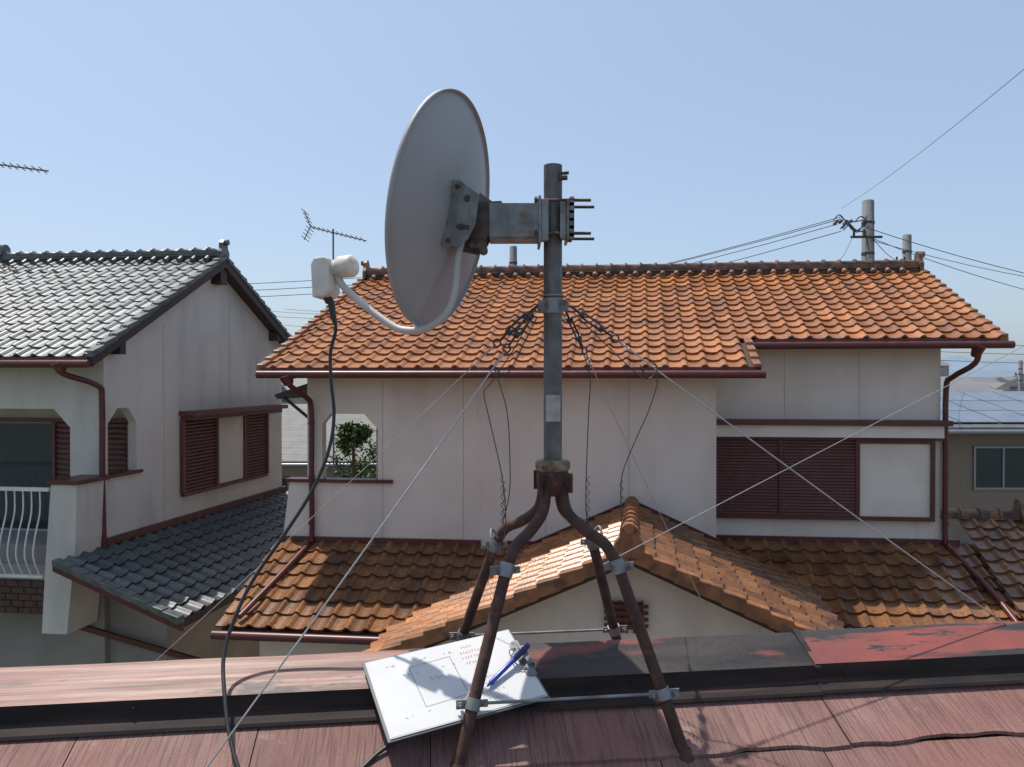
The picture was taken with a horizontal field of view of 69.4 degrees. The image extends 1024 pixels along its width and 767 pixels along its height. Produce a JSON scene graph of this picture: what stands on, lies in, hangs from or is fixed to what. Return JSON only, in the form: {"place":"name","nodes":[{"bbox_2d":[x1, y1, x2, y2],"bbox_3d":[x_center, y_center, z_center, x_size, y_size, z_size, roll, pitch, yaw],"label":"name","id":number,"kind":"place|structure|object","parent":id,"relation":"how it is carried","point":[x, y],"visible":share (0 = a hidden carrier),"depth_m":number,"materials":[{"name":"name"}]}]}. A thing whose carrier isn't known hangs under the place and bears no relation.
{"place":"outdoors","nodes":[
{"label":"outdoors","id":0,"kind":"place"},
{"bbox_2d":[0,239,229,259],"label":"roof ridge","id":1,"kind":"structure","parent":0,"point":[221,250],"depth_m":13.75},
{"bbox_2d":[282,409,375,460],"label":"roof courses","id":2,"kind":"object","parent":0,"point":[294,434],"visible":0.06,"depth_m":23.06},
{"bbox_2d":[282,467,375,477],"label":"walls","id":3,"kind":"structure","parent":0,"point":[295,471],"depth_m":22.02,"materials":[{"name":"white paint"}]},
{"bbox_2d":[282,404,375,462],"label":"roof","id":4,"kind":"structure","parent":3,"relation":"on","point":[302,406],"depth_m":24.69,"materials":[{"name":"stone"}]},
{"bbox_2d":[0,0,1023,362],"label":"sky","id":5,"kind":"structure","parent":0,"point":[689,128],"materials":[{"name":"blue"}]},
{"bbox_2d":[260,349,940,656],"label":"walls","id":6,"kind":"structure","parent":0,"point":[673,451],"depth_m":10.97,"materials":[{"name":"paint"}]},
{"bbox_2d":[275,384,306,417],"bbox_3d":[-3.284,0.329,12.537,0.848,0.869,1.460,0,0,10],"label":"side canopy","id":7,"kind":"object","parent":6,"relation":"attached to","point":[286,394],"visible":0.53,"depth_m":11.88,"materials":[{"name":"grey metal"}]},
{"bbox_2d":[215,539,528,632],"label":"roof tiles","id":8,"kind":"object","parent":6,"relation":"attached to","point":[381,588],"visible":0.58,"depth_m":10.18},
{"bbox_2d":[279,477,959,545],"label":"flashings","id":9,"kind":"object","parent":6,"relation":"attached to","point":[462,542],"visible":0.6,"depth_m":11.09,"materials":[{"name":"brown paint"}]},
{"bbox_2d":[382,349,859,539],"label":"wall joints","id":10,"kind":"object","parent":6,"relation":"attached to","point":[463,436],"depth_m":11.05,"materials":[{"name":"beige"}]},
{"bbox_2d":[238,338,1018,621],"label":"gutters and downpipes","id":11,"kind":"object","parent":6,"relation":"attached to","point":[977,347],"visible":0.94,"depth_m":10.51,"materials":[{"name":"brown metal"}]},
{"bbox_2d":[510,279,982,366],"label":"roof deck","id":12,"kind":"structure","parent":6,"relation":"on","point":[745,353],"depth_m":10.73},
{"bbox_2d":[256,269,1007,370],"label":"roof tiles","id":13,"kind":"object","parent":12,"relation":"attached to","point":[688,321],"visible":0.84,"depth_m":11.73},
{"bbox_2d":[370,267,905,279],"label":"ridge base tiles","id":14,"kind":"object","parent":12,"relation":"on","point":[704,272],"visible":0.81,"depth_m":13.88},
{"bbox_2d":[367,267,918,279],"bbox_3d":[2.314,-2.085,14.159,10.367,0.110,0.239,0,0,6],"label":"ridge mortar","id":15,"kind":"object","parent":12,"relation":"on","point":[753,272],"visible":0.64,"depth_m":13.89,"materials":[{"name":"paint"}]},
{"bbox_2d":[716,419,952,521],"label":"window frames","id":16,"kind":"structure","parent":6,"relation":"attached to","point":[846,422],"depth_m":11.13,"materials":[{"name":"brown paint"}]},
{"bbox_2d":[716,439,855,515],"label":"shutters","id":17,"kind":"object","parent":16,"relation":"attached to","point":[736,461],"visible":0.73,"depth_m":11.27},
{"bbox_2d":[716,425,944,516],"bbox_3d":[4.735,1.316,11.179,3.354,1.380,0.199,0,0,6],"label":"shutter box panel","id":18,"kind":"object","parent":16,"relation":"attached to","point":[894,480],"visible":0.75,"depth_m":11.13,"materials":[{"name":"white metal"}]},
{"bbox_2d":[721,537,1023,628],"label":"roof tiles","id":19,"kind":"object","parent":6,"relation":"attached to","point":[871,584],"visible":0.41,"depth_m":10.40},
{"bbox_2d":[613,496,644,557],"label":"porch ridge","id":20,"kind":"structure","parent":0,"point":[631,538],"depth_m":7.88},
{"bbox_2d":[361,251,924,278],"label":"roof ridge","id":21,"kind":"structure","parent":0,"point":[918,261],"depth_m":13.93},
{"bbox_2d":[940,499,1023,523],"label":"side wing ridge","id":22,"kind":"structure","parent":0,"point":[1016,512],"depth_m":11.47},
{"bbox_2d":[941,356,1023,376],"bbox_3d":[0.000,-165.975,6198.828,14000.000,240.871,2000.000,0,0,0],"label":"hills","id":23,"kind":"structure","parent":0,"point":[957,363],"depth_m":5596.19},
{"label":"ground","id":24,"kind":"structure","parent":0,"visible":0},
{"bbox_2d":[0,162,48,173],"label":"tv antenna","id":25,"kind":"object","parent":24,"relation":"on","point":[24,168],"visible":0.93,"depth_m":13.96,"materials":[{"name":"grey metal"}]},
{"bbox_2d":[0,530,109,667],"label":"ground floor walls","id":26,"kind":"structure","parent":24,"relation":"on","point":[25,641],"depth_m":11.06,"materials":[{"name":"beige paint"}]},
{"bbox_2d":[0,279,281,633],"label":"walls","id":27,"kind":"structure","parent":26,"relation":"on","point":[219,346],"depth_m":11.89,"materials":[{"name":"grey paint"}]},
{"bbox_2d":[0,564,44,580],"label":"balcony floor","id":28,"kind":"structure","parent":27,"relation":"attached to","point":[32,568],"depth_m":10.72,"materials":[{"name":"beige"}]},
{"bbox_2d":[0,578,43,613],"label":"brick apron","id":29,"kind":"object","parent":28,"relation":"attached to","point":[22,596],"visible":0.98,"depth_m":10.47,"materials":[{"name":"brown brick"}]},
{"bbox_2d":[0,486,50,577],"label":"balcony railing","id":30,"kind":"object","parent":28,"relation":"on","point":[30,489],"visible":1,"depth_m":10.38,"materials":[{"name":"white metal"}]},
{"bbox_2d":[0,423,51,528],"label":"balcony sash","id":31,"kind":"object","parent":27,"relation":"attached to","point":[25,454],"visible":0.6,"depth_m":12.00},
{"bbox_2d":[0,418,127,478],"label":"balcony shutters","id":32,"kind":"object","parent":27,"relation":"attached to","point":[64,460],"visible":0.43,"depth_m":11.89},
{"bbox_2d":[0,264,283,356],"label":"roof deck","id":33,"kind":"structure","parent":27,"relation":"on","point":[247,301],"depth_m":14.53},
{"bbox_2d":[0,255,210,264],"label":"ridge base tiles","id":34,"kind":"object","parent":33,"relation":"on","point":[153,259],"visible":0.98,"depth_m":13.67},
{"bbox_2d":[0,259,214,356],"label":"front roof tiles","id":35,"kind":"object","parent":33,"relation":"on","point":[78,311],"visible":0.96,"depth_m":12.21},
{"bbox_2d":[3,256,216,264],"bbox_3d":[-7.540,-2.301,13.863,4.387,0.110,0.219,0,0,7],"label":"ridge mortar","id":36,"kind":"object","parent":33,"relation":"on","point":[134,258],"visible":0.33,"depth_m":13.70,"materials":[{"name":"paint"}]},
{"bbox_2d":[85,256,291,356],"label":"verge tiles","id":37,"kind":"object","parent":33,"relation":"on","point":[104,343],"visible":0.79,"depth_m":11.98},
{"bbox_2d":[0,357,285,659],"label":"brown trim and pipes","id":38,"kind":"structure","parent":27,"relation":"attached to","point":[59,365],"depth_m":10.80,"materials":[{"name":"metal"}]},
{"bbox_2d":[163,323,163,436],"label":"wall joints","id":39,"kind":"object","parent":27,"relation":"attached to","point":[163,379],"depth_m":12.22,"materials":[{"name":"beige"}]},
{"bbox_2d":[89,255,288,366],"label":"barge boards","id":40,"kind":"object","parent":27,"relation":"attached to","point":[216,275],"visible":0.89,"depth_m":13.04,"materials":[{"name":"wood"}]},
{"bbox_2d":[183,586,244,626],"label":"fascia board","id":41,"kind":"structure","parent":27,"relation":"attached to","point":[198,615],"depth_m":10.50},
{"bbox_2d":[52,558,184,624],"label":"skirt verge tiles","id":42,"kind":"object","parent":41,"relation":"attached to","point":[120,591],"visible":1,"depth_m":9.88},
{"bbox_2d":[64,490,287,618],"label":"side skirt roof tiles","id":43,"kind":"object","parent":41,"relation":"on","point":[187,568],"visible":0.69,"depth_m":11.47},
{"bbox_2d":[179,404,287,496],"bbox_3d":[-5.230,1.196,14.200,0.299,1.470,3.266,0,0,11],"label":"shutter window","id":44,"kind":"structure","parent":27,"relation":"attached to","point":[209,416],"depth_m":13.51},
{"bbox_2d":[219,416,242,483],"bbox_3d":[-5.382,1.247,14.114,0.027,1.230,0.880,0,0,11],"label":"window panel","id":45,"kind":"structure","parent":44,"relation":"attached to","point":[230,448],"depth_m":14.11,"materials":[{"name":"grey paint"}]},
{"bbox_2d":[110,599,259,662],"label":"side walls","id":46,"kind":"structure","parent":24,"relation":"on","point":[196,640],"depth_m":11.02,"materials":[{"name":"beige paint"}]},
{"bbox_2d":[282,463,375,490],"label":"window frames and gutter","id":47,"kind":"structure","parent":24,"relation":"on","point":[299,464],"depth_m":21.43,"materials":[{"name":"grey"}]},
{"bbox_2d":[282,478,286,490],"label":"windows","id":48,"kind":"structure","parent":47,"relation":"in","point":[284,483],"depth_m":22.01,"materials":[{"name":"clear glass"}]},
{"bbox_2d":[301,209,365,477],"bbox_3d":[-4.316,0.977,18.001,1.875,10.545,0.353,0,1,25],"label":"tv antenna","id":49,"kind":"object","parent":24,"relation":"on","point":[332,232],"visible":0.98,"depth_m":18.00,"materials":[{"name":"grey metal"}]},
{"bbox_2d":[326,440,375,477],"bbox_3d":[-4.218,3.842,20.535,1.908,4.777,1.895,0,1,23],"label":"shrub","id":50,"kind":"object","parent":24,"relation":"on","point":[360,464],"visible":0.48,"depth_m":20.36,"materials":[{"name":"plant"}]},
{"bbox_2d":[332,420,374,477],"bbox_3d":[-3.694,3.555,17.272,1.116,5.405,0.973,0,0,0],"label":"garden tree","id":51,"kind":"object","parent":24,"relation":"on","point":[354,436],"visible":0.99,"depth_m":17.26,"materials":[{"name":"green plant"}]},
{"bbox_2d":[509,246,516,265],"bbox_3d":[-0.085,0.874,23.979,0.750,10.650,0.442,0,0,0],"label":"utility pole","id":52,"kind":"object","parent":24,"relation":"on","point":[513,256],"visible":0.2,"depth_m":23.86,"materials":[{"name":"concrete"}]},
{"bbox_2d":[433,567,774,646],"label":"porch walls","id":53,"kind":"structure","parent":24,"relation":"on","point":[674,611],"depth_m":8.44,"materials":[{"name":"white paint"}]},
{"bbox_2d":[210,600,648,644],"bbox_3d":[-1.119,2.865,9.071,5.506,0.822,0.438,0,0,12],"label":"porch vent and gutter","id":54,"kind":"object","parent":53,"relation":"attached to","point":[622,614],"visible":0.53,"depth_m":9.29,"materials":[{"name":"metal"}]},
{"bbox_2d":[222,561,779,647],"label":"porch deck","id":55,"kind":"structure","parent":53,"relation":"on","point":[345,631],"depth_m":8.12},
{"bbox_2d":[362,506,623,651],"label":"porch roof tiles","id":56,"kind":"object","parent":55,"relation":"on","point":[552,556],"visible":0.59,"depth_m":9.08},
{"bbox_2d":[378,550,815,650],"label":"porch verge tiles","id":57,"kind":"object","parent":55,"relation":"attached to","point":[742,604],"visible":0.64,"depth_m":7.96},
{"bbox_2d":[639,506,844,629],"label":"porch roof tiles","id":58,"kind":"object","parent":55,"relation":"on","point":[750,578],"visible":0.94,"depth_m":9.08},
{"bbox_2d":[282,361,1023,403],"bbox_3d":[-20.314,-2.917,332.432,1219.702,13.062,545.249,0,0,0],"label":"distant town","id":59,"kind":"object","parent":24,"relation":"on","point":[987,384],"visible":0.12,"depth_m":100.65},
{"bbox_2d":[850,199,882,259],"bbox_3d":[8.527,0.899,17.984,0.755,10.700,0.481,0,0,0],"label":"utility pole","id":60,"kind":"object","parent":24,"relation":"on","point":[867,249],"visible":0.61,"depth_m":17.84,"materials":[{"name":"concrete"}]},
{"bbox_2d":[250,69,1023,362],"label":"power lines","id":61,"kind":"object","parent":60,"relation":"attached to","point":[845,222],"visible":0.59,"depth_m":18.31,"materials":[{"name":"grey"}]},
{"bbox_2d":[896,234,911,259],"bbox_3d":[12.675,0.689,23.981,0.750,11.020,0.468,0,0,0],"label":"utility pole","id":62,"kind":"object","parent":24,"relation":"on","point":[906,245],"visible":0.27,"depth_m":23.86,"materials":[{"name":"concrete"}]},
{"bbox_2d":[940,434,1023,533],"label":"walls","id":63,"kind":"structure","parent":24,"relation":"on","point":[962,494],"depth_m":18.82,"materials":[{"name":"beige paint"}]},
{"bbox_2d":[949,391,1023,429],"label":"roof","id":64,"kind":"structure","parent":63,"relation":"on","point":[986,428],"depth_m":18.31,"materials":[{"name":"metal"}]},
{"bbox_2d":[940,391,1023,422],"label":"solar panels","id":65,"kind":"object","parent":64,"relation":"on","point":[986,407],"visible":0.57,"depth_m":20.20,"materials":[{"name":"blue glass"}]},
{"bbox_2d":[949,422,1023,427],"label":"roof courses","id":66,"kind":"object","parent":64,"relation":"on","point":[988,425],"visible":0.02,"depth_m":18.46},
{"bbox_2d":[949,430,1023,489],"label":"window frames and gutter","id":67,"kind":"structure","parent":63,"relation":"attached to","point":[1003,487],"depth_m":18.77,"materials":[{"name":"grey"}]},
{"bbox_2d":[976,448,1023,486],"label":"windows","id":68,"kind":"structure","parent":67,"relation":"attached to","point":[988,467],"depth_m":18.80,"materials":[{"name":"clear glass"}]},
{"bbox_2d":[940,523,1023,620],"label":"wing walls","id":69,"kind":"structure","parent":24,"relation":"on","point":[958,531],"depth_m":11.53,"materials":[{"name":"paint"}]},
{"bbox_2d":[958,517,1023,617],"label":"side wing roof tiles","id":70,"kind":"object","parent":69,"relation":"on","point":[999,544],"visible":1,"depth_m":10.78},
{"bbox_2d":[1014,360,1023,390],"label":"utility pole","id":71,"kind":"object","parent":24,"relation":"on","point":[1020,374],"visible":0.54,"depth_m":47.89,"materials":[{"name":"concrete"}]},
{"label":"walls","id":72,"kind":"object","parent":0,"visible":0},
{"bbox_2d":[62,695,1012,766],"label":"roof deck","id":73,"kind":"structure","parent":72,"relation":"on","point":[950,738],"depth_m":1.38,"materials":[{"name":"grey"}]},
{"bbox_2d":[0,683,1023,766],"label":"slates","id":74,"kind":"object","parent":73,"relation":"on","point":[884,728],"visible":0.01,"depth_m":1.33,"materials":[{"name":"red metal"}]},
{"bbox_2d":[0,688,379,740],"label":"ridge cap left flange","id":75,"kind":"object","parent":74,"relation":"on","point":[27,722],"depth_m":1.31,"materials":[{"name":"black metal"}]},
{"bbox_2d":[449,163,694,766],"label":"antenna mast stand","id":76,"kind":"object","parent":74,"relation":"on","point":[553,476],"visible":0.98,"depth_m":1.46,"materials":[{"name":"metal"}]},
{"bbox_2d":[311,88,593,333],"bbox_3d":[-0.121,-0.339,1.516,0.530,0.480,0.340,0,1,-23],"label":"satellite dish","id":77,"kind":"object","parent":76,"relation":"attached to","point":[447,220],"visible":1,"depth_m":1.44,"materials":[{"name":"paint"}]},
{"bbox_2d":[221,323,408,766],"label":"coaxial cable","id":78,"kind":"object","parent":77,"relation":"hanging from","point":[223,659],"visible":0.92,"depth_m":1.42,"materials":[{"name":"black rubber"}]},
{"bbox_2d":[155,304,1023,766],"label":"guy wires","id":79,"kind":"object","parent":76,"relation":"attached to","point":[529,316],"visible":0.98,"depth_m":1.50,"materials":[{"name":"metal"}]},
{"bbox_2d":[504,665,825,711],"bbox_3d":[0.197,0.581,1.504,0.805,0.047,0.230,0,0,-7],"label":"ridge cap middle flange","id":80,"kind":"object","parent":74,"relation":"on","point":[733,684],"visible":0.3,"depth_m":1.42,"materials":[{"name":"black metal"}]},
{"bbox_2d":[816,654,1023,693],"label":"ridge cap right flange","id":81,"kind":"object","parent":74,"relation":"on","point":[923,673],"visible":0.5,"depth_m":1.48,"materials":[{"name":"metal"}]},
{"bbox_3d":[0.080,0.566,1.490,12.000,0.069,0.168,0,0,-7],"label":"ridge batten","id":82,"kind":"object","parent":74,"relation":"on","visible":0},
{"bbox_2d":[0,649,408,706],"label":"ridge cap","id":83,"kind":"object","parent":82,"relation":"on","point":[63,684],"visible":0.92,"depth_m":1.36,"materials":[{"name":"brown metal"}]},
{"bbox_2d":[362,629,549,743],"bbox_3d":[-0.106,0.551,1.373,0.308,0.098,0.177,0,1,-23],"label":"instruction manual","id":84,"kind":"object","parent":83,"relation":"on","point":[418,692],"visible":0.83,"depth_m":1.36,"materials":[{"name":"white paper"}]},
{"bbox_2d":[487,642,529,686],"bbox_3d":[-0.006,0.529,1.398,0.012,0.052,0.121,0,1,41],"label":"ballpoint pen","id":85,"kind":"object","parent":84,"relation":"on","point":[509,663],"visible":1,"depth_m":1.40,"materials":[{"name":"blue plastic"}]},
{"bbox_2d":[409,632,813,678],"bbox_3d":[0.197,0.541,1.504,0.805,0.038,0.176,0,0,-7],"label":"ridge cap","id":86,"kind":"object","parent":82,"relation":"on","point":[626,657],"visible":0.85,"depth_m":1.47,"materials":[{"name":"metal"}]},
{"bbox_2d":[800,621,1023,663],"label":"ridge cap","id":87,"kind":"object","parent":82,"relation":"on","point":[908,642],"visible":0.99,"depth_m":1.54,"materials":[{"name":"red metal"}]},
{"bbox_2d":[780,629,820,668],"bbox_3d":[0.594,0.539,1.552,0.012,0.049,0.182,0,0,-7],"label":"cap seam","id":88,"kind":"object","parent":87,"relation":"attached to","point":[800,639],"visible":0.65,"depth_m":1.52,"materials":[{"name":"grey metal"}]}
]}

